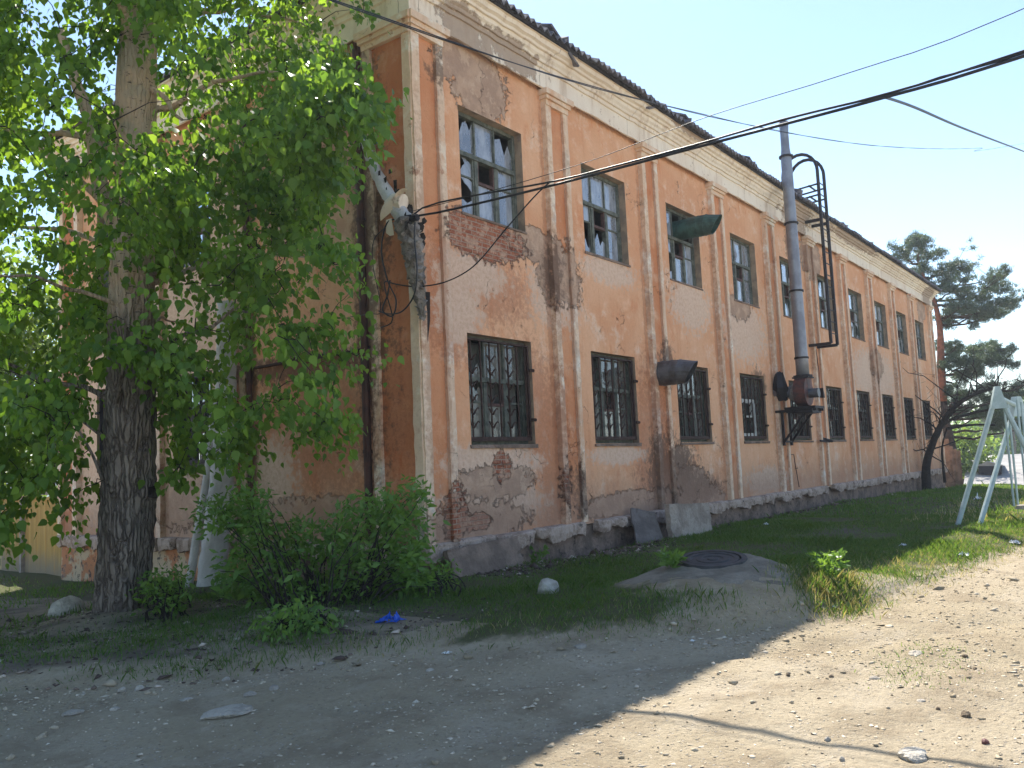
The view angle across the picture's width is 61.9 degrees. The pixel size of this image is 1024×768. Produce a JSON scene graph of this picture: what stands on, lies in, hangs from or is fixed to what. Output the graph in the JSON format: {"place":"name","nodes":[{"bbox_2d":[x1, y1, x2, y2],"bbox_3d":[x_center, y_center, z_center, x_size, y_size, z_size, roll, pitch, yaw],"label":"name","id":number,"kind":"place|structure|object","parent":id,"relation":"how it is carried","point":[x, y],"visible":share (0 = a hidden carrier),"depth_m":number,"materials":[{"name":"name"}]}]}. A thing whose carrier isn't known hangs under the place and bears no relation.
{"place":"outdoors","nodes":[
{"label":"outdoors","id":0,"kind":"place"},
{"bbox_2d":[0,573,210,629],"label":"grass","id":1,"kind":"structure","parent":0,"point":[67,588],"depth_m":14.66,"materials":[{"name":"green plant"}]},
{"bbox_2d":[0,549,1023,767],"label":"dirt road","id":2,"kind":"structure","parent":0,"point":[850,700],"depth_m":6.05,"materials":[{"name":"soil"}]},
{"bbox_2d":[61,709,84,715],"bbox_3d":[-3.268,2.446,6.351,0.122,0.043,0.150,-4,-6,18],"label":"stone","id":3,"kind":"object","parent":2,"relation":"on","point":[71,712],"visible":1,"depth_m":6.32,"materials":[{"name":"grey stone"}]},
{"bbox_2d":[109,706,120,710],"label":"stone","id":4,"kind":"object","parent":2,"relation":"on","point":[114,708],"visible":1,"depth_m":6.42,"materials":[{"name":"grey stone"}]},
{"bbox_2d":[118,687,125,692],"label":"stone","id":5,"kind":"object","parent":2,"relation":"on","point":[121,689],"visible":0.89,"depth_m":6.96,"materials":[{"name":"grey stone"}]},
{"bbox_2d":[134,685,143,691],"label":"stone","id":6,"kind":"object","parent":2,"relation":"on","point":[138,687],"visible":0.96,"depth_m":6.98,"materials":[{"name":"grey stone"}]},
{"bbox_2d":[180,697,193,700],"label":"stone","id":7,"kind":"object","parent":2,"relation":"on","point":[186,698],"visible":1,"depth_m":6.63,"materials":[{"name":"grey stone"}]},
{"bbox_2d":[200,703,252,719],"bbox_3d":[-2.092,2.402,6.226,0.313,0.069,0.385,-7,-7,37],"label":"rock","id":8,"kind":"object","parent":2,"relation":"on","point":[231,710],"visible":0.96,"depth_m":6.17,"materials":[{"name":"stone"}]},
{"bbox_2d":[243,691,256,696],"bbox_3d":[-2.057,2.442,6.706,0.078,0.052,0.112,-7,-7,37],"label":"stone","id":9,"kind":"object","parent":2,"relation":"on","point":[249,693],"visible":0.98,"depth_m":6.68,"materials":[{"name":"grey stone"}]},
{"bbox_2d":[269,684,278,690],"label":"stone","id":10,"kind":"object","parent":2,"relation":"on","point":[273,687],"visible":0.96,"depth_m":6.84,"materials":[{"name":"grey stone"}]},
{"bbox_2d":[6,568,1023,703],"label":"edge stones","id":11,"kind":"object","parent":2,"relation":"on","point":[111,682],"visible":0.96,"depth_m":7.88,"materials":[{"name":"grey stone"}]},
{"bbox_2d":[574,643,586,648],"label":"stone","id":12,"kind":"object","parent":2,"relation":"on","point":[580,646],"visible":0.89,"depth_m":7.83,"materials":[{"name":"grey stone"}]},
{"bbox_2d":[307,516,1023,664],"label":"dry grass","id":13,"kind":"structure","parent":2,"relation":"on","point":[925,573],"depth_m":10.64,"materials":[{"name":"plant"}]},
{"bbox_2d":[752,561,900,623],"bbox_3d":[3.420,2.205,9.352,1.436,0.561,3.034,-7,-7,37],"label":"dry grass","id":14,"kind":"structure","parent":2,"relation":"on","point":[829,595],"depth_m":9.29,"materials":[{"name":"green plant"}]},
{"bbox_2d":[753,555,910,624],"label":"grass","id":15,"kind":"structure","parent":2,"relation":"on","point":[838,585],"depth_m":9.42,"materials":[{"name":"green plant"}]},
{"bbox_2d":[869,676,879,679],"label":"stone","id":16,"kind":"object","parent":2,"relation":"on","point":[873,677],"visible":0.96,"depth_m":6.43,"materials":[{"name":"beige stone"}]},
{"bbox_2d":[897,746,926,762],"bbox_3d":[2.227,2.062,4.736,0.161,0.069,0.227,-7,-7,37],"label":"rock","id":17,"kind":"object","parent":2,"relation":"on","point":[912,754],"visible":0.94,"depth_m":4.69,"materials":[{"name":"stone"}]},
{"bbox_2d":[908,650,921,655],"bbox_3d":[3.347,2.233,7.082,0.104,0.039,0.166,-7,-7,37],"label":"stone","id":18,"kind":"object","parent":2,"relation":"on","point":[915,652],"visible":0.99,"depth_m":7.06,"materials":[{"name":"white stone"}]},
{"bbox_2d":[848,640,1002,699],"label":"grass","id":19,"kind":"structure","parent":2,"relation":"on","point":[903,674],"depth_m":6.74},
{"bbox_2d":[961,711,970,717],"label":"stone","id":20,"kind":"object","parent":2,"relation":"on","point":[965,714],"visible":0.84,"depth_m":5.47,"materials":[{"name":"beige stone"}]},
{"bbox_2d":[981,738,988,743],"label":"stone","id":21,"kind":"object","parent":2,"relation":"on","point":[985,741],"visible":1,"depth_m":4.88,"materials":[{"name":"red stone"}]},
{"bbox_2d":[0,484,1023,695],"bbox_3d":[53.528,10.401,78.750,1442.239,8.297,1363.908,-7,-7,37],"label":"ground","id":22,"kind":"structure","parent":0,"point":[33,681],"depth_m":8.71,"materials":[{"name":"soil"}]},
{"bbox_2d":[0,235,57,486],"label":"broadleaf tree","id":23,"kind":"object","parent":22,"relation":"on","point":[19,251],"visible":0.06,"depth_m":35.08,"materials":[{"name":"green plant"}]},
{"bbox_2d":[0,268,58,496],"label":"broadleaf tree","id":24,"kind":"object","parent":22,"relation":"on","point":[44,333],"visible":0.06,"depth_m":29.51,"materials":[{"name":"green plant"}]},
{"bbox_2d":[0,491,61,575],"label":"plank fence","id":25,"kind":"object","parent":22,"relation":"on","point":[48,561],"visible":0.27,"depth_m":20.79,"materials":[{"name":"wood"}]},
{"bbox_2d":[4,340,57,496],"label":"broadleaf tree","id":26,"kind":"object","parent":22,"relation":"on","point":[33,433],"visible":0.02,"depth_m":40.56,"materials":[{"name":"green plant"}]},
{"bbox_2d":[48,595,84,616],"bbox_3d":[-6.128,3.097,11.743,0.321,0.353,0.473,-4,-6,14],"label":"rock","id":27,"kind":"object","parent":22,"relation":"on","point":[59,606],"visible":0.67,"depth_m":11.62,"materials":[{"name":"stone"}]},
{"bbox_2d":[124,559,198,622],"bbox_3d":[-4.256,2.523,10.304,0.857,0.793,1.626,-1,-6,-19],"label":"young shrub","id":28,"kind":"object","parent":22,"relation":"on","point":[159,606],"visible":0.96,"depth_m":10.22,"materials":[{"name":"green plant"}]},
{"bbox_2d":[0,0,412,613],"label":"poplar tree","id":29,"kind":"object","parent":22,"relation":"on","point":[138,238],"visible":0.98,"depth_m":10.20,"materials":[{"name":"green plant"}]},
{"bbox_2d":[185,300,236,586],"bbox_3d":[-5.236,1.106,14.771,0.967,5.147,0.491,-2,-5,-2],"label":"insulated pipe","id":30,"kind":"object","parent":22,"relation":"on","point":[215,543],"visible":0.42,"depth_m":14.56,"materials":[{"name":"silver metal"}]},
{"bbox_2d":[0,590,527,695],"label":"leaf litter","id":31,"kind":"object","parent":22,"relation":"on","point":[350,631],"visible":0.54,"depth_m":8.59,"materials":[{"name":"brown plant"}]},
{"bbox_2d":[233,587,343,647],"bbox_3d":[-2.207,2.398,8.562,1.075,0.789,1.604,-2,-5,-9],"label":"young shrub","id":32,"kind":"object","parent":22,"relation":"on","point":[315,618],"visible":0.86,"depth_m":8.44,"materials":[{"name":"green plant"}]},
{"bbox_2d":[179,472,450,609],"bbox_3d":[-2.454,2.011,10.771,3.402,1.910,2.205,-2,-5,-4],"label":"maple shrub","id":33,"kind":"object","parent":22,"relation":"on","point":[406,577],"visible":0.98,"depth_m":10.57,"materials":[{"name":"green plant"}]},
{"bbox_2d":[375,611,404,622],"bbox_3d":[-1.277,2.428,8.945,0.278,0.121,0.339,-7,-7,37],"label":"plastic bag","id":34,"kind":"object","parent":22,"relation":"on","point":[396,617],"visible":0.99,"depth_m":8.94,"materials":[{"name":"blue plastic"}]},
{"bbox_2d":[416,557,471,598],"bbox_3d":[-0.969,2.564,11.120,0.729,0.585,1.561,-2,-5,-11],"label":"young shrub","id":35,"kind":"object","parent":22,"relation":"on","point":[446,579],"visible":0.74,"depth_m":10.89,"materials":[{"name":"green plant"}]},
{"bbox_2d":[443,536,522,577],"bbox_3d":[-0.391,2.630,12.788,0.225,0.548,1.699,-7,-7,37],"label":"concrete slab","id":36,"kind":"object","parent":22,"relation":"on","point":[487,556],"depth_m":12.73,"materials":[{"name":"grey concrete"}]},
{"bbox_2d":[39,0,947,580],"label":"building","id":37,"kind":"structure","parent":22,"relation":"on","point":[533,404],"depth_m":16.14,"materials":[{"name":"orange paint"}]},
{"bbox_2d":[95,390,104,469],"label":"window","id":38,"kind":"structure","parent":37,"relation":"in","point":[100,413],"depth_m":18.10,"materials":[{"name":"brown wood"}]},
{"bbox_2d":[104,221,108,287],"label":"window","id":39,"kind":"structure","parent":37,"relation":"in","point":[106,284],"depth_m":18.49,"materials":[{"name":"grey wood"}]},
{"bbox_2d":[176,372,210,466],"bbox_3d":[-5.891,0.688,16.116,1.327,1.775,0.417,-7,-7,37],"label":"window","id":40,"kind":"structure","parent":37,"relation":"in","point":[199,457],"depth_m":16.11,"materials":[{"name":"grey wood"}]},
{"bbox_2d":[179,179,209,267],"bbox_3d":[-6.038,-3.130,16.480,1.295,1.790,0.122,-7,-7,37],"label":"window","id":41,"kind":"structure","parent":37,"relation":"in","point":[203,236],"depth_m":16.34,"materials":[{"name":"grey wood"}]},
{"bbox_2d":[351,229,383,316],"bbox_3d":[-2.189,-1.654,12.958,0.051,1.283,1.078,2,-7,-42],"label":"coiled cable","id":42,"kind":"object","parent":37,"relation":"hanging from","point":[374,273],"visible":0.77,"depth_m":12.80,"materials":[{"name":"black rubber"}]},
{"bbox_2d":[361,133,429,342],"bbox_3d":[-1.796,-2.265,12.650,1.302,3.492,0.499,-7,-7,37],"label":"wrapped pipe","id":43,"kind":"object","parent":37,"relation":"attached to","point":[397,206],"visible":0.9,"depth_m":12.29,"materials":[{"name":"tar"},{"name":"paint"},{"name":"metal"}]},
{"bbox_2d":[409,8,1023,211],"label":"thin wire","id":44,"kind":"object","parent":43,"relation":"attached to","point":[749,103],"visible":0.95,"depth_m":9.26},
{"bbox_2d":[413,50,1023,213],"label":"power cable","id":45,"kind":"object","parent":43,"relation":"attached to","point":[850,103],"visible":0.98,"depth_m":9.45,"materials":[{"name":"black rubber"}]},
{"bbox_2d":[406,214,419,224],"bbox_3d":[-1.458,-2.349,12.432,0.424,0.190,0.314,-7,-7,37],"label":"cable bracket","id":46,"kind":"object","parent":37,"relation":"attached to","point":[414,217],"visible":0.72,"depth_m":12.25,"materials":[{"name":"metal"}]},
{"bbox_2d":[381,219,396,316],"bbox_3d":[-1.755,-1.696,12.468,0.480,1.443,0.042,-7,-7,37],"label":"coiled cable","id":47,"kind":"object","parent":46,"relation":"hanging from","point":[389,286],"visible":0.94,"depth_m":12.52,"materials":[{"name":"black rubber"}]},
{"bbox_2d":[379,222,417,314],"bbox_3d":[-1.661,-1.633,12.375,0.043,1.247,0.953,3,-7,-44],"label":"coiled cable","id":48,"kind":"object","parent":46,"relation":"hanging from","point":[416,277],"visible":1,"depth_m":12.07,"materials":[{"name":"black rubber"}]},
{"bbox_2d":[418,54,1023,215],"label":"power cable","id":49,"kind":"object","parent":46,"relation":"attached to","point":[792,121],"visible":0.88,"depth_m":9.28,"materials":[{"name":"black rubber"}]},
{"bbox_2d":[381,183,548,327],"bbox_3d":[-0.740,-1.714,11.786,3.144,1.486,0.061,-7,-7,37],"label":"service cable","id":50,"kind":"object","parent":49,"relation":"hanging from","point":[468,269],"visible":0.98,"depth_m":11.70,"materials":[{"name":"black rubber"}]},
{"bbox_2d":[649,52,1023,158],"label":"power cable","id":51,"kind":"object","parent":49,"relation":"attached to","point":[1016,55],"visible":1,"depth_m":8.49,"materials":[{"name":"black rubber"}]},
{"bbox_2d":[887,97,1023,151],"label":"branch cable","id":52,"kind":"object","parent":49,"relation":"attached to","point":[925,111],"visible":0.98,"depth_m":11.22,"materials":[{"name":"black rubber"}]},
{"bbox_2d":[458,111,517,228],"bbox_3d":[-0.469,-3.569,14.472,0.122,1.790,1.721,-7,-7,37],"label":"window","id":53,"kind":"structure","parent":37,"relation":"in","point":[474,161],"depth_m":14.59,"materials":[{"name":"grey wood"}]},
{"bbox_2d":[467,335,536,444],"bbox_3d":[-0.275,0.128,14.125,0.414,1.785,1.753,-7,-7,37],"label":"window","id":54,"kind":"structure","parent":37,"relation":"in","point":[493,375],"depth_m":14.19,"materials":[{"name":"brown wood"}]},
{"bbox_2d":[581,168,621,261],"bbox_3d":[1.746,-3.394,17.388,0.122,1.790,1.721,-7,-7,37],"label":"window","id":55,"kind":"structure","parent":37,"relation":"in","point":[590,208],"depth_m":17.54,"materials":[{"name":"grey wood"}]},
{"bbox_2d":[591,353,639,442],"bbox_3d":[1.939,0.303,17.040,0.413,1.785,1.753,-7,-7,37],"label":"window","id":56,"kind":"structure","parent":37,"relation":"in","point":[609,426],"depth_m":17.19,"materials":[{"name":"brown wood"}]},
{"bbox_2d":[656,359,697,385],"bbox_3d":[3.357,-0.234,18.320,1.353,0.548,0.598,-7,-7,37],"label":"vent hood","id":57,"kind":"object","parent":37,"relation":"attached to","point":[675,372],"visible":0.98,"depth_m":18.04,"materials":[{"name":"grey metal"}]},
{"bbox_2d":[666,207,695,285],"bbox_3d":[3.918,-3.223,20.248,0.122,1.790,1.721,-7,-7,37],"label":"window","id":58,"kind":"structure","parent":37,"relation":"in","point":[672,240],"depth_m":20.38,"materials":[{"name":"grey wood"}]},
{"bbox_2d":[667,214,721,241],"bbox_3d":[4.320,-3.697,20.142,1.341,0.507,0.558,-7,-7,37],"label":"vent hood","id":59,"kind":"object","parent":37,"relation":"attached to","point":[696,226],"visible":1,"depth_m":19.96,"materials":[{"name":"metal"}]},
{"bbox_2d":[677,368,712,441],"bbox_3d":[4.110,0.474,19.902,0.417,1.785,1.753,-7,-7,37],"label":"window","id":60,"kind":"structure","parent":37,"relation":"in","point":[691,428],"depth_m":20.06,"materials":[{"name":"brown wood"}]},
{"bbox_2d":[730,236,752,304],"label":"window","id":61,"kind":"structure","parent":37,"relation":"in","point":[738,274],"depth_m":23.35,"materials":[{"name":"grey wood"}]},
{"bbox_2d":[740,375,768,440],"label":"window","id":62,"kind":"structure","parent":37,"relation":"in","point":[751,416],"depth_m":22.95,"materials":[{"name":"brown wood"}]},
{"bbox_2d":[779,259,791,316],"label":"window","id":63,"kind":"structure","parent":37,"relation":"in","point":[785,283],"depth_m":26.20,"materials":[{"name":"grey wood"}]},
{"bbox_2d":[791,454,799,486],"bbox_3d":[8.127,2.503,24.580,0.034,0.964,0.612,-7,-7,38],"label":"bent rod","id":64,"kind":"object","parent":37,"relation":"attached to","point":[796,470],"visible":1,"depth_m":24.71,"materials":[{"name":"metal"}]},
{"bbox_2d":[773,120,824,445],"bbox_3d":[7.785,-2.901,24.161,1.284,9.240,0.964,-7,-7,37],"label":"exhaust stack","id":65,"kind":"object","parent":37,"relation":"attached to","point":[801,392],"visible":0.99,"depth_m":23.87,"materials":[{"name":"metal"}]},
{"bbox_2d":[789,382,812,440],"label":"window","id":66,"kind":"structure","parent":37,"relation":"in","point":[794,417],"depth_m":25.77,"materials":[{"name":"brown wood"}]},
{"bbox_2d":[781,153,838,348],"bbox_3d":[9.501,-4.256,27.297,1.190,6.234,0.754,-7,-7,37],"label":"roof ladder","id":67,"kind":"object","parent":37,"relation":"attached to","point":[810,158],"visible":0.82,"depth_m":26.99,"materials":[{"name":"metal"}]},
{"bbox_2d":[816,350,824,397],"bbox_3d":[9.793,-0.337,27.129,0.153,1.566,0.170,-7,-7,37],"label":"hanging wire","id":68,"kind":"object","parent":37,"relation":"attached to","point":[822,395],"visible":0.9,"depth_m":27.04,"materials":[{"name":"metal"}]},
{"bbox_2d":[817,277,831,328],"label":"window","id":69,"kind":"structure","parent":37,"relation":"in","point":[821,286],"depth_m":29.00,"materials":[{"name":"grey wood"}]},
{"bbox_2d":[819,437,832,442],"bbox_3d":[9.812,1.754,26.732,0.706,0.176,0.189,1,-7,-36],"label":"iron stub","id":70,"kind":"object","parent":37,"relation":"attached to","point":[826,440],"visible":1,"depth_m":26.76,"materials":[{"name":"grey metal"}]},
{"bbox_2d":[826,387,845,439],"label":"window","id":71,"kind":"structure","parent":37,"relation":"in","point":[833,412],"depth_m":28.62,"materials":[{"name":"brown wood"}]},
{"bbox_2d":[848,291,859,338],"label":"window","id":72,"kind":"structure","parent":37,"relation":"in","point":[853,305],"depth_m":31.91,"materials":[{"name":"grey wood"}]},
{"bbox_2d":[856,391,872,438],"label":"window","id":73,"kind":"structure","parent":37,"relation":"in","point":[862,408],"depth_m":31.44,"materials":[{"name":"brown wood"}]},
{"bbox_2d":[874,303,884,346],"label":"window","id":74,"kind":"structure","parent":37,"relation":"in","point":[878,312],"depth_m":34.86,"materials":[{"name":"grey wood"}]},
{"bbox_2d":[882,395,896,438],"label":"window","id":75,"kind":"structure","parent":37,"relation":"in","point":[890,434],"depth_m":34.28,"materials":[{"name":"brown wood"}]},
{"bbox_2d":[896,313,904,352],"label":"window","id":76,"kind":"structure","parent":37,"relation":"in","point":[899,317],"depth_m":37.68,"materials":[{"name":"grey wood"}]},
{"bbox_2d":[904,398,915,438],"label":"window","id":77,"kind":"structure","parent":37,"relation":"in","point":[910,422],"depth_m":37.08,"materials":[{"name":"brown wood"}]},
{"bbox_2d":[915,322,921,358],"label":"window","id":78,"kind":"structure","parent":37,"relation":"in","point":[917,326],"depth_m":40.52,"materials":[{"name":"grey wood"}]},
{"bbox_2d":[922,401,932,438],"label":"window","id":79,"kind":"structure","parent":37,"relation":"in","point":[928,431],"depth_m":39.88,"materials":[{"name":"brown wood"}]},
{"bbox_2d":[529,543,549,560],"bbox_3d":[0.426,2.830,14.282,0.391,0.348,0.412,-1,-5,-13],"label":"weed","id":80,"kind":"object","parent":22,"relation":"on","point":[543,553],"visible":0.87,"depth_m":14.21,"materials":[{"name":"green plant"}]},
{"bbox_2d":[537,578,558,593],"bbox_3d":[0.445,2.508,10.459,0.251,0.269,0.333,-7,-7,37],"label":"rock","id":81,"kind":"object","parent":22,"relation":"on","point":[546,584],"visible":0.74,"depth_m":10.35,"materials":[{"name":"stone"}]},
{"bbox_2d":[465,537,692,578],"bbox_3d":[1.488,2.918,14.198,1.809,0.307,6.027,-7,-7,37],"label":"rubble","id":82,"kind":"object","parent":22,"relation":"on","point":[637,546],"visible":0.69,"depth_m":13.78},
{"bbox_2d":[630,508,663,543],"bbox_3d":[2.487,2.833,16.410,0.597,0.889,0.904,-7,-7,37],"label":"cement sheet","id":83,"kind":"object","parent":22,"relation":"on","point":[645,524],"visible":0.66,"depth_m":16.56,"materials":[{"name":"grey concrete"}]},
{"bbox_2d":[664,503,711,538],"bbox_3d":[3.609,2.849,17.296,0.155,0.938,1.866,-7,-7,37],"label":"concrete panel","id":84,"kind":"object","parent":22,"relation":"on","point":[686,519],"visible":0.67,"depth_m":17.12,"materials":[{"name":"grey concrete"}]},
{"bbox_2d":[614,553,800,584],"bbox_3d":[2.426,2.238,10.133,2.630,0.358,2.404,0,-6,-24],"label":"concrete apron","id":85,"kind":"object","parent":22,"relation":"on","point":[740,573],"visible":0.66,"depth_m":9.65,"materials":[{"name":"grey concrete"}]},
{"bbox_2d":[654,545,687,567],"bbox_3d":[1.873,2.046,10.050,0.371,0.281,0.343,-7,-7,37],"label":"weed","id":86,"kind":"object","parent":85,"relation":"on","point":[672,560],"visible":1,"depth_m":10.02,"materials":[{"name":"green plant"}]},
{"bbox_2d":[678,550,747,568],"bbox_3d":[2.401,2.116,10.203,0.830,0.184,0.830,-7,-7,37],"label":"manhole cover","id":87,"kind":"object","parent":85,"relation":"on","point":[709,559],"visible":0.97,"depth_m":10.16,"materials":[{"name":"metal"}]},
{"bbox_2d":[805,550,840,568],"bbox_3d":[3.711,2.109,10.165,0.484,0.311,0.307,-12,-10,59],"label":"weed","id":88,"kind":"object","parent":22,"relation":"on","point":[816,556],"visible":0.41,"depth_m":10.16,"materials":[{"name":"green plant"}]},
{"bbox_2d":[712,487,947,528],"bbox_3d":[11.918,3.994,28.572,1.019,0.712,29.933,-7,-7,37],"label":"wall debris","id":89,"kind":"object","parent":22,"relation":"on","point":[831,502],"depth_m":23.96,"materials":[{"name":"grey concrete"}]},
{"bbox_2d":[811,548,850,575],"bbox_3d":[3.650,2.069,9.832,0.409,0.372,0.420,0,-6,-24],"label":"weed","id":90,"kind":"object","parent":22,"relation":"on","point":[829,564],"visible":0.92,"depth_m":9.80,"materials":[{"name":"green plant"}]},
{"bbox_2d":[944,439,962,486],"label":"board screen","id":91,"kind":"object","parent":22,"relation":"on","point":[953,459],"visible":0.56,"depth_m":41.97,"materials":[{"name":"wood"}]},
{"bbox_2d":[886,229,1023,484],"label":"pine tree","id":92,"kind":"object","parent":22,"relation":"on","point":[961,304],"visible":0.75,"depth_m":49.45,"materials":[{"name":"green plant"}]},
{"bbox_2d":[900,486,1023,522],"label":"dry grass","id":93,"kind":"structure","parent":22,"relation":"on","point":[959,505],"depth_m":20.59,"materials":[{"name":"green plant"}]},
{"bbox_2d":[902,334,1023,489],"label":"leaning tree","id":94,"kind":"object","parent":22,"relation":"on","point":[926,463],"visible":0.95,"depth_m":36.42,"materials":[{"name":"brown plant"}]},
{"bbox_2d":[951,420,999,483],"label":"broadleaf tree","id":95,"kind":"object","parent":22,"relation":"on","point":[968,451],"visible":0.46,"depth_m":61.48,"materials":[{"name":"green plant"}]},
{"bbox_2d":[952,408,1004,458],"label":"broadleaf tree","id":96,"kind":"object","parent":22,"relation":"on","point":[974,427],"visible":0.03,"depth_m":129.87,"materials":[{"name":"green plant"}]},
{"bbox_2d":[955,386,1023,524],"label":"swing frame","id":97,"kind":"object","parent":22,"relation":"on","point":[1013,407],"visible":0.91,"depth_m":16.89,"materials":[{"name":"pale turquoise paint"},{"name":"metal"}]},
{"bbox_2d":[960,364,1023,453],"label":"bare tree","id":98,"kind":"object","parent":22,"relation":"on","point":[1013,434],"visible":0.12,"depth_m":96.13,"materials":[{"name":"plant"}]},
{"bbox_2d":[964,454,1023,484],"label":"house","id":99,"kind":"structure","parent":22,"relation":"on","point":[984,472],"depth_m":59.57,"materials":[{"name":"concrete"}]},
{"bbox_2d":[980,397,1023,454],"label":"broadleaf tree","id":100,"kind":"object","parent":22,"relation":"on","point":[998,445],"visible":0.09,"depth_m":122.16,"materials":[{"name":"green plant"}]},
{"bbox_2d":[1008,540,1020,543],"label":"litter","id":101,"kind":"object","parent":22,"relation":"on","point":[1014,541],"visible":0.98,"depth_m":13.81,"materials":[{"name":"white paper"}]},
{"bbox_2d":[0,0,1023,471],"label":"sky","id":102,"kind":"structure","parent":0,"point":[708,57],"materials":[{"name":"blue"}]},
{"bbox_2d":[328,0,1023,150],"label":"twisted cable","id":103,"kind":"object","parent":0,"point":[404,25],"visible":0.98,"depth_m":14.17,"materials":[{"name":"black rubber"}]},
{"bbox_2d":[764,481,1023,517],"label":"grass","id":104,"kind":"structure","parent":0,"point":[925,493],"depth_m":23.90,"materials":[{"name":"green plant"}]}
]}

